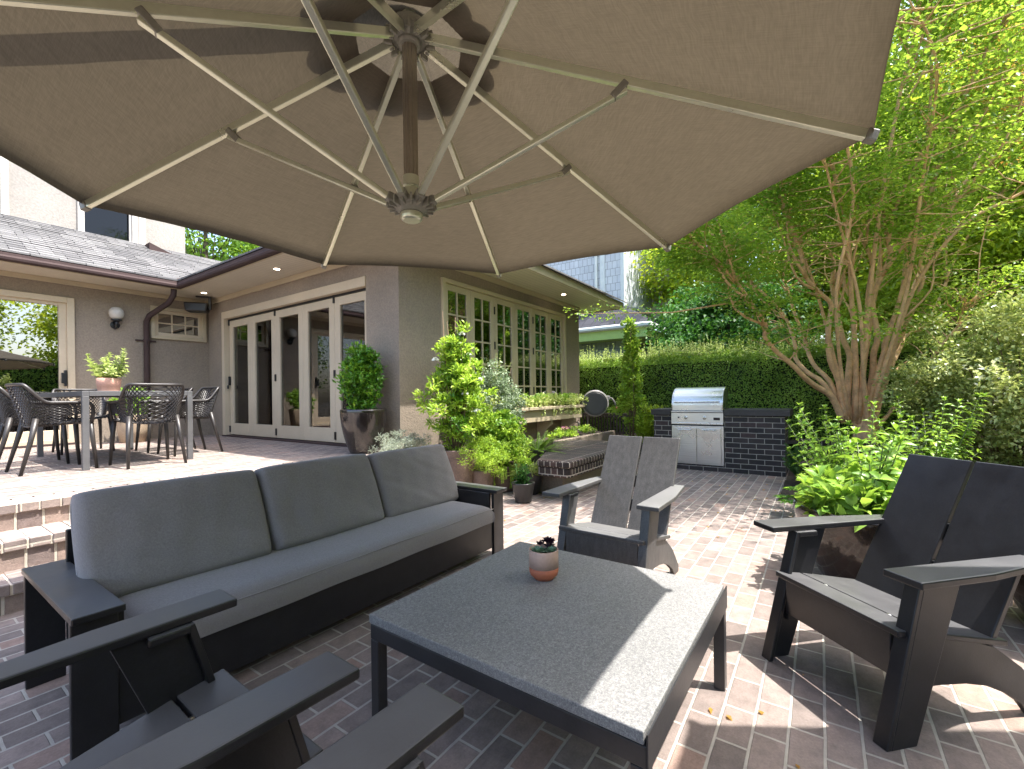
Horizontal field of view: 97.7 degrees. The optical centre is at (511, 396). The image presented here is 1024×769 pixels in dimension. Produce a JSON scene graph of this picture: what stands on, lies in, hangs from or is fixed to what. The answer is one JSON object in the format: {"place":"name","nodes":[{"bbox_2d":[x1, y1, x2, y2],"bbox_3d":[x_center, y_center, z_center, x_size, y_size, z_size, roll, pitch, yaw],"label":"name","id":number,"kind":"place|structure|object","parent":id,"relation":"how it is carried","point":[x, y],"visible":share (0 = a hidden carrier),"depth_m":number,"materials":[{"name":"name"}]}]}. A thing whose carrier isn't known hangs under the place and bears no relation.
{"place":"outdoors","nodes":[
{"label":"outdoors","id":0,"kind":"place"},
{"bbox_2d":[0,435,380,500],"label":"terrace","id":1,"kind":"structure","parent":0,"point":[48,473],"depth_m":4.72,"materials":[{"name":"beige stone"}]},
{"bbox_2d":[0,386,69,463],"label":"dining chair","id":2,"kind":"object","parent":1,"relation":"on","point":[8,421],"visible":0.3,"depth_m":4.43,"materials":[{"name":"plastic"}]},
{"bbox_2d":[4,383,98,475],"bbox_3d":[-4.401,0.296,4.267,0.537,0.827,0.552,-1,0,32],"label":"dining chair","id":3,"kind":"object","parent":1,"relation":"on","point":[30,418],"visible":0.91,"depth_m":4.12,"materials":[{"name":"plastic"}]},
{"bbox_2d":[51,389,114,454],"bbox_3d":[-5.583,0.311,5.813,0.552,0.827,0.537,-1,0,35],"label":"dining chair","id":4,"kind":"object","parent":1,"relation":"on","point":[101,413],"visible":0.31,"depth_m":5.98,"materials":[{"name":"plastic"}]},
{"bbox_2d":[37,391,192,470],"bbox_3d":[-4.595,0.333,5.135,1.970,0.752,0.900,-1,0,35],"label":"dining table","id":5,"kind":"object","parent":1,"relation":"on","point":[84,396],"visible":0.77,"depth_m":4.68,"materials":[{"name":"metal"}]},
{"bbox_2d":[84,348,128,390],"bbox_3d":[-4.332,-0.283,4.791,0.422,0.471,0.231,-1,0,-5],"label":"table pot","id":6,"kind":"object","parent":5,"relation":"on","point":[106,378],"visible":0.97,"depth_m":4.76,"materials":[{"name":"ceramic"}]},
{"bbox_2d":[107,387,153,442],"bbox_3d":[-6.038,0.282,7.073,0.588,0.891,0.586,-1,0,35],"label":"tan planter","id":7,"kind":"object","parent":1,"relation":"on","point":[121,429],"visible":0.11,"depth_m":6.95,"materials":[{"name":"ceramic"}]},
{"bbox_2d":[108,383,186,469],"bbox_3d":[-3.728,0.287,4.591,0.552,0.827,0.537,-1,0,35],"label":"dining chair","id":8,"kind":"object","parent":1,"relation":"on","point":[119,406],"visible":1,"depth_m":4.47,"materials":[{"name":"plastic"}]},
{"bbox_2d":[135,387,196,452],"bbox_3d":[-4.568,0.298,5.913,0.537,0.827,0.552,-1,0,37],"label":"dining chair","id":9,"kind":"object","parent":1,"relation":"on","point":[149,428],"visible":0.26,"depth_m":5.84,"materials":[{"name":"plastic"}]},
{"bbox_2d":[157,386,222,456],"bbox_3d":[-3.976,0.291,5.542,0.537,0.827,0.552,-1,0,34],"label":"dining chair","id":10,"kind":"object","parent":1,"relation":"on","point":[208,400],"visible":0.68,"depth_m":5.52,"materials":[{"name":"plastic"}]},
{"bbox_2d":[332,340,389,453],"bbox_3d":[-1.785,-0.007,5.301,0.638,1.361,0.603,-1,0,-4],"label":"potted plant","id":11,"kind":"object","parent":1,"relation":"on","point":[363,418],"visible":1,"depth_m":5.18,"materials":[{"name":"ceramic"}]},
{"bbox_2d":[1,445,798,500],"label":"ground","id":12,"kind":"structure","parent":0,"point":[228,470],"depth_m":6.32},
{"bbox_2d":[185,228,259,260],"bbox_3d":[-12.831,-4.484,18.692,7.696,11.824,7.846,-1,0,-24],"label":"tree","id":13,"kind":"object","parent":12,"relation":"on","point":[222,245],"visible":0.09,"depth_m":18.59,"materials":[{"name":"green plant"}]},
{"bbox_2d":[0,156,626,467],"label":"house","id":14,"kind":"structure","parent":12,"relation":"on","point":[267,338],"depth_m":7.03,"materials":[{"name":"paint"}]},
{"bbox_2d":[0,156,8,214],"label":"upper window","id":15,"kind":"structure","parent":14,"relation":"in","point":[4,163],"depth_m":7.25,"materials":[{"name":"white paint"}]},
{"bbox_2d":[0,289,75,448],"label":"sliding door","id":16,"kind":"structure","parent":14,"relation":"in","point":[37,331],"depth_m":6.59,"materials":[{"name":"beige paint"}]},
{"bbox_2d":[77,201,137,242],"bbox_3d":[-7.559,-3.744,8.365,0.140,2.000,0.860,-1,0,35],"label":"upper window","id":17,"kind":"structure","parent":14,"relation":"in","point":[103,222],"depth_m":8.40,"materials":[{"name":"grey glass"}]},
{"bbox_2d":[108,307,124,329],"bbox_3d":[-6.395,-1.264,7.232,0.200,0.359,0.200,-1,0,35],"label":"wall sconce","id":18,"kind":"object","parent":14,"relation":"attached to","point":[116,314],"depth_m":7.19,"materials":[{"name":"black metal"}]},
{"bbox_2d":[150,305,206,342],"bbox_3d":[-5.993,-1.278,8.036,0.140,0.561,0.840,-1,0,35],"label":"small window","id":19,"kind":"structure","parent":14,"relation":"in","point":[170,323],"depth_m":8.02,"materials":[{"name":"beige paint"}]},
{"bbox_2d":[184,296,211,312],"bbox_3d":[-5.598,-1.643,7.984,0.396,0.290,0.220,-1,0,-20],"label":"outdoor speaker","id":20,"kind":"object","parent":14,"relation":"attached to","point":[194,307],"visible":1,"depth_m":7.91},
{"bbox_2d":[227,317,251,435],"bbox_3d":[-4.787,-0.354,7.870,0.805,2.070,0.110,-1,0,35],"label":"door panel","id":21,"kind":"structure","parent":14,"relation":"in","point":[240,378],"depth_m":7.92,"materials":[{"name":"beige paint"}]},
{"bbox_2d":[251,311,276,437],"bbox_3d":[-4.110,-0.347,7.440,0.789,2.040,0.050,-1,0,35],"label":"door panel","id":22,"kind":"structure","parent":14,"relation":"in","point":[263,331],"depth_m":7.46,"materials":[{"name":"beige paint"}]},
{"bbox_2d":[274,305,303,439],"bbox_3d":[-3.469,-0.370,6.987,0.805,2.070,0.068,-1,0,35],"label":"door panel","id":23,"kind":"structure","parent":14,"relation":"in","point":[289,376],"depth_m":7.01,"materials":[{"name":"beige paint"}]},
{"bbox_2d":[303,298,335,441],"bbox_3d":[-2.804,-0.364,6.541,0.789,2.040,0.050,-1,0,35],"label":"door panel","id":24,"kind":"structure","parent":14,"relation":"in","point":[318,317],"depth_m":6.56,"materials":[{"name":"beige paint"}]},
{"bbox_2d":[332,291,366,442],"bbox_3d":[-2.163,-0.387,6.088,0.805,2.070,0.068,-1,0,35],"label":"door panel","id":25,"kind":"structure","parent":14,"relation":"in","point":[350,309],"depth_m":6.21,"materials":[{"name":"beige paint"}]},
{"bbox_2d":[445,283,470,359],"bbox_3d":[-0.779,-0.651,6.336,0.045,1.802,0.567,-1,0,35],"label":"window leaf","id":26,"kind":"structure","parent":14,"relation":"in","point":[457,298],"depth_m":6.33,"materials":[{"name":"beige glass"}]},
{"bbox_2d":[470,290,494,399],"bbox_3d":[-0.454,-0.655,6.808,0.045,1.802,0.567,-1,0,35],"label":"window leaf","id":27,"kind":"structure","parent":14,"relation":"in","point":[481,305],"depth_m":6.80,"materials":[{"name":"beige glass"}]},
{"bbox_2d":[441,277,566,417],"bbox_3d":[0.005,-0.659,7.536,0.195,1.920,3.550,-1,0,35],"label":"long window","id":28,"kind":"structure","parent":14,"relation":"in","point":[444,280],"depth_m":6.98,"materials":[{"name":"beige wood"}]},
{"bbox_2d":[494,297,514,395],"bbox_3d":[-0.127,-0.659,7.272,0.057,1.802,0.579,-1,0,35],"label":"window leaf","id":29,"kind":"structure","parent":14,"relation":"in","point":[504,323],"depth_m":7.29,"materials":[{"name":"beige glass"}]},
{"bbox_2d":[514,303,532,406],"bbox_3d":[0.196,-0.663,7.753,0.045,1.802,0.567,-1,0,35],"label":"window leaf","id":30,"kind":"structure","parent":14,"relation":"in","point":[522,314],"depth_m":7.74,"materials":[{"name":"beige glass"}]},
{"bbox_2d":[464,405,584,445],"bbox_3d":[0.296,0.495,7.479,0.385,0.625,3.510,-1,0,35],"label":"window box","id":31,"kind":"object","parent":14,"relation":"attached to","point":[545,421],"visible":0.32,"depth_m":7.92,"materials":[{"name":"beige wood"}]},
{"bbox_2d":[487,392,588,416],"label":"window box greens","id":32,"kind":"object","parent":31,"relation":"in","point":[539,400],"depth_m":7.91,"materials":[{"name":"green plant"}]},
{"bbox_2d":[532,308,549,405],"bbox_3d":[0.523,-0.667,8.216,0.057,1.802,0.579,-1,0,35],"label":"window leaf","id":33,"kind":"structure","parent":14,"relation":"in","point":[540,319],"depth_m":8.21,"materials":[{"name":"beige glass"}]},
{"bbox_2d":[548,313,563,405],"bbox_3d":[0.847,-0.671,8.697,0.045,1.802,0.567,-1,0,35],"label":"window leaf","id":34,"kind":"structure","parent":14,"relation":"in","point":[556,373],"depth_m":8.68,"materials":[{"name":"beige glass"}]},
{"bbox_2d":[576,390,616,416],"bbox_3d":[1.649,0.140,8.929,0.898,0.530,0.276,-1,0,10],"label":"hose reel","id":35,"kind":"object","parent":14,"relation":"attached to","point":[597,403],"visible":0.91,"depth_m":8.80,"materials":[{"name":"plastic"}]},
{"bbox_2d":[583,413,627,434],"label":"slatted gate","id":36,"kind":"structure","parent":14,"relation":"attached to","point":[610,415],"depth_m":9.33,"materials":[{"name":"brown wood"}]},
{"bbox_2d":[546,248,679,367],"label":"neighbour house","id":37,"kind":"structure","parent":12,"relation":"on","point":[614,275],"depth_m":14.21,"materials":[{"name":"paint"}]},
{"bbox_2d":[623,263,847,373],"bbox_3d":[5.275,-0.981,10.812,4.608,4.358,5.212,-1,0,35],"label":"dark tree","id":38,"kind":"object","parent":12,"relation":"on","point":[697,324],"visible":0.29,"depth_m":10.24,"materials":[{"name":"green plant"}]},
{"bbox_2d":[630,175,862,358],"bbox_3d":[8.026,-3.852,15.333,8.920,10.031,8.682,-1,0,35],"label":"green tree","id":39,"kind":"object","parent":12,"relation":"on","point":[672,284],"visible":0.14,"depth_m":14.68,"materials":[{"name":"green plant"}]},
{"bbox_2d":[769,27,980,355],"bbox_3d":[11.685,-4.416,12.304,9.646,11.602,11.092,-1,0,35],"label":"bright tree","id":40,"kind":"object","parent":12,"relation":"on","point":[862,286],"visible":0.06,"depth_m":11.62,"materials":[{"name":"green plant"}]},
{"bbox_2d":[799,439,1023,465],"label":"brick wall","id":41,"kind":"structure","parent":12,"relation":"on","point":[823,443],"depth_m":6.56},
{"bbox_2d":[818,2,1023,335],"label":"bright tree","id":42,"kind":"object","parent":12,"relation":"on","point":[935,118],"visible":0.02,"depth_m":9.72,"materials":[{"name":"green plant"}]},
{"bbox_2d":[843,134,1023,351],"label":"bright tree","id":43,"kind":"object","parent":12,"relation":"on","point":[1013,236],"visible":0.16,"depth_m":7.59,"materials":[{"name":"green plant"}]},
{"bbox_2d":[889,0,1023,334],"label":"bright tree","id":44,"kind":"object","parent":12,"relation":"on","point":[1020,189],"visible":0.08,"depth_m":8.04,"materials":[{"name":"green plant"}]},
{"bbox_2d":[0,451,1023,768],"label":"brick patio","id":45,"kind":"structure","parent":0,"point":[814,697],"depth_m":1.71,"materials":[{"name":"grey brick"}]},
{"bbox_2d":[0,589,359,768],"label":"lounge chair","id":46,"kind":"object","parent":45,"relation":"on","point":[199,715],"visible":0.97,"depth_m":1.03,"materials":[{"name":"black plastic"}]},
{"bbox_2d":[0,451,381,615],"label":"terrace steps","id":47,"kind":"structure","parent":45,"relation":"on","point":[32,530],"depth_m":2.81,"materials":[{"name":"beige brick"}]},
{"bbox_2d":[368,429,432,453],"bbox_3d":[-1.280,0.611,5.272,0.680,0.450,0.850,-1,0,35],"label":"silver plant","id":48,"kind":"object","parent":47,"relation":"on","point":[408,440],"visible":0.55,"depth_m":5.18,"materials":[{"name":"green plant"}]},
{"bbox_2d":[21,444,506,760],"bbox_3d":[-1.014,0.771,2.566,0.767,0.804,2.343,-1,0,35],"label":"sofa","id":49,"kind":"object","parent":45,"relation":"on","point":[285,554],"visible":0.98,"depth_m":2.05,"materials":[{"name":"grey fabric"}]},
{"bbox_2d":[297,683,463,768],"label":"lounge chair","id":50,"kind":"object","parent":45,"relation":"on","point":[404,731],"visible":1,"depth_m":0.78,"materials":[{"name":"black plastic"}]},
{"bbox_2d":[0,0,900,277],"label":"parasol","id":51,"kind":"object","parent":45,"relation":"on","point":[498,138],"visible":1,"depth_m":1.89,"materials":[{"name":"fabric"},{"name":"metal"}]},
{"bbox_2d":[411,311,498,482],"bbox_3d":[-0.622,0.083,5.262,1.022,2.170,0.861,-1,0,-39],"label":"gardenia","id":52,"kind":"object","parent":45,"relation":"on","point":[460,381],"visible":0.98,"depth_m":5.15,"materials":[{"name":"plant"}]},
{"bbox_2d":[451,434,515,485],"bbox_3d":[-0.291,0.800,5.263,0.744,0.729,0.882,-1,0,35],"label":"potted shrub","id":53,"kind":"object","parent":45,"relation":"on","point":[485,474],"visible":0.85,"depth_m":5.15,"materials":[{"name":"green plant"}]},
{"bbox_2d":[466,354,526,466],"bbox_3d":[-0.244,0.308,5.971,0.884,1.712,1.048,-1,0,35],"label":"grey bush","id":54,"kind":"object","parent":45,"relation":"on","point":[492,381],"visible":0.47,"depth_m":5.84,"materials":[{"name":"green plant"}]},
{"bbox_2d":[470,408,532,491],"bbox_3d":[-0.120,0.653,5.616,0.812,1.018,0.805,-1,0,10],"label":"potted plant","id":55,"kind":"object","parent":45,"relation":"on","point":[508,428],"visible":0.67,"depth_m":5.44,"materials":[{"name":"green plant"}]},
{"bbox_2d":[511,463,534,503],"bbox_3d":[0.125,0.945,4.908,0.260,0.429,0.273,-1,0,35],"label":"pot","id":56,"kind":"object","parent":45,"relation":"on","point":[522,488],"visible":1,"depth_m":4.84,"materials":[{"name":"ceramic"}]},
{"bbox_2d":[508,454,541,494],"bbox_3d":[0.190,0.917,5.326,0.568,0.483,0.564,-1,0,35],"label":"spiky pot","id":57,"kind":"object","parent":45,"relation":"on","point":[534,476],"visible":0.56,"depth_m":5.23,"materials":[{"name":"plant"}]},
{"bbox_2d":[369,542,726,768],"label":"coffee table","id":58,"kind":"object","parent":45,"relation":"on","point":[607,655],"visible":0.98,"depth_m":1.44,"materials":[{"name":"stone"}]},
{"bbox_2d":[529,536,558,581],"bbox_3d":[0.130,0.674,1.863,0.126,0.165,0.122,-1,0,-8],"label":"succulent pot","id":59,"kind":"object","parent":58,"relation":"on","point":[543,562],"visible":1,"depth_m":1.82,"materials":[{"name":"ceramic"}]},
{"bbox_2d":[525,439,607,491],"bbox_3d":[0.839,0.925,5.993,1.045,0.450,2.310,-1,0,35],"label":"brick bench","id":60,"kind":"object","parent":45,"relation":"on","point":[579,460],"visible":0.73,"depth_m":5.32,"materials":[{"name":"brick"},{"name":"mortar"}]},
{"bbox_2d":[520,431,565,462],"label":"green fern","id":61,"kind":"object","parent":60,"relation":"on","point":[539,450],"visible":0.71,"depth_m":5.72,"materials":[{"name":"green plant"}]},
{"bbox_2d":[534,430,614,443],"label":"planter wall","id":62,"kind":"structure","parent":45,"relation":"on","point":[600,436],"depth_m":7.78,"materials":[{"name":"paint"}]},
{"bbox_2d":[547,424,595,438],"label":"ledge flowers","id":63,"kind":"object","parent":62,"relation":"on","point":[570,432],"visible":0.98,"depth_m":7.61,"materials":[{"name":"green plant"}]},
{"bbox_2d":[542,435,683,574],"bbox_3d":[0.690,0.718,2.812,0.716,0.866,0.806,-1,0,37],"label":"lounge chair","id":64,"kind":"object","parent":45,"relation":"on","point":[605,533],"visible":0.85,"depth_m":2.86,"materials":[{"name":"grey plastic"}]},
{"bbox_2d":[606,315,650,435],"bbox_3d":[2.096,-0.186,8.166,0.690,2.604,0.682,-1,0,-7],"label":"columnar shrub","id":65,"kind":"object","parent":45,"relation":"on","point":[630,387],"visible":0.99,"depth_m":8.11,"materials":[{"name":"green plant"}]},
{"bbox_2d":[634,404,665,442],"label":"shrub","id":66,"kind":"object","parent":45,"relation":"on","point":[645,428],"visible":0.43,"depth_m":8.05,"materials":[{"name":"green plant"}]},
{"bbox_2d":[505,472,803,768],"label":"fallen leaves","id":67,"kind":"object","parent":45,"relation":"on","point":[730,718],"visible":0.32,"depth_m":1.63,"materials":[{"name":"orange plant"}]},
{"bbox_2d":[651,408,792,476],"bbox_3d":[3.236,0.657,6.954,1.900,0.925,0.785,-1,0,35],"label":"grill counter","id":68,"kind":"object","parent":45,"relation":"on","point":[756,439],"visible":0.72,"depth_m":6.41,"materials":[{"name":"brick"}]},
{"bbox_2d":[671,386,727,465],"bbox_3d":[2.922,0.444,6.960,0.744,1.179,0.547,-1,0,35],"label":"gas grill","id":69,"kind":"object","parent":68,"relation":"in","point":[697,418],"visible":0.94,"depth_m":6.78,"materials":[{"name":"metal"}]},
{"bbox_2d":[674,427,696,462],"bbox_3d":[2.658,0.747,6.873,0.331,0.530,0.048,-1,0,35],"label":"cabinet door","id":70,"kind":"structure","parent":69,"relation":"in","point":[688,436],"depth_m":6.86,"materials":[{"name":"metal"}]},
{"bbox_2d":[697,428,720,463],"bbox_3d":[2.940,0.744,6.679,0.333,0.530,0.048,-1,0,35],"label":"cabinet door","id":71,"kind":"structure","parent":69,"relation":"in","point":[708,439],"depth_m":6.68,"materials":[{"name":"metal"}]},
{"bbox_2d":[773,486,804,503],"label":"orange tipped plant","id":72,"kind":"object","parent":45,"relation":"on","point":[786,500],"visible":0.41,"depth_m":4.16,"materials":[{"name":"green plant"}]},
{"bbox_2d":[792,422,916,578],"bbox_3d":[2.211,0.639,2.652,0.944,0.986,0.943,-1,0,35],"label":"bronze planter","id":73,"kind":"object","parent":45,"relation":"on","point":[837,490],"visible":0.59,"depth_m":2.53,"materials":[{"name":"ceramic"}]},
{"bbox_2d":[754,454,1023,751],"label":"lounge chair","id":74,"kind":"object","parent":45,"relation":"on","point":[916,609],"visible":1,"depth_m":1.68,"materials":[{"name":"black plastic"}]},
{"bbox_2d":[1013,574,1023,614],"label":"bronze planter","id":75,"kind":"object","parent":45,"relation":"on","point":[1018,597],"visible":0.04,"depth_m":2.12,"materials":[{"name":"ceramic"}]},
{"bbox_2d":[185,1,1001,351],"label":"sky","id":76,"kind":"structure","parent":0,"point":[906,1],"materials":[{"name":"white"}]},
{"bbox_2d":[580,430,826,443],"bbox_3d":[4.848,0.759,9.672,21.000,0.065,4.580,-1,0,35],"label":"raised bed","id":77,"kind":"object","parent":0,"point":[792,441],"visible":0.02,"depth_m":7.98,"materials":[{"name":"soil"}]},
{"bbox_2d":[563,0,1023,440],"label":"garden tree","id":78,"kind":"object","parent":77,"relation":"on","point":[749,236],"visible":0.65,"depth_m":5.89,"materials":[{"name":"green plant"}]},
{"bbox_2d":[579,316,1023,451],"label":"hedge","id":79,"kind":"object","parent":77,"relation":"on","point":[762,380],"visible":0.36,"depth_m":8.40,"materials":[{"name":"green plant"}]},
{"bbox_2d":[778,470,805,499],"bbox_3d":[6.264,1.061,4.123,6.380,0.050,2.720,-1,0,35],"label":"planting bed","id":80,"kind":"object","parent":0,"point":[791,480],"visible":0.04,"depth_m":5.57,"materials":[{"name":"soil"}]},
{"bbox_2d":[781,443,839,476],"bbox_3d":[3.594,0.837,5.360,0.622,0.521,0.755,-1,0,35],"label":"dark rosemary","id":81,"kind":"object","parent":80,"relation":"on","point":[795,469],"visible":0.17,"depth_m":5.33,"materials":[{"name":"green plant"}]},
{"bbox_2d":[784,401,915,482],"bbox_3d":[3.079,0.571,4.085,1.004,1.070,0.841,-1,0,35],"label":"leafy perennial","id":82,"kind":"object","parent":80,"relation":"on","point":[840,448],"visible":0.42,"depth_m":4.02,"materials":[{"name":"green plant"}]},
{"bbox_2d":[864,392,992,466],"bbox_3d":[4.220,0.528,4.576,0.963,1.125,0.754,-1,0,35],"label":"leafy perennial","id":83,"kind":"object","parent":80,"relation":"on","point":[953,451],"visible":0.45,"depth_m":4.39,"materials":[{"name":"green plant"}]},
{"bbox_2d":[871,289,1023,466],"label":"variegated shrub","id":84,"kind":"object","parent":80,"relation":"on","point":[993,434],"visible":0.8,"depth_m":5.04,"materials":[{"name":"green plant"}]}
]}

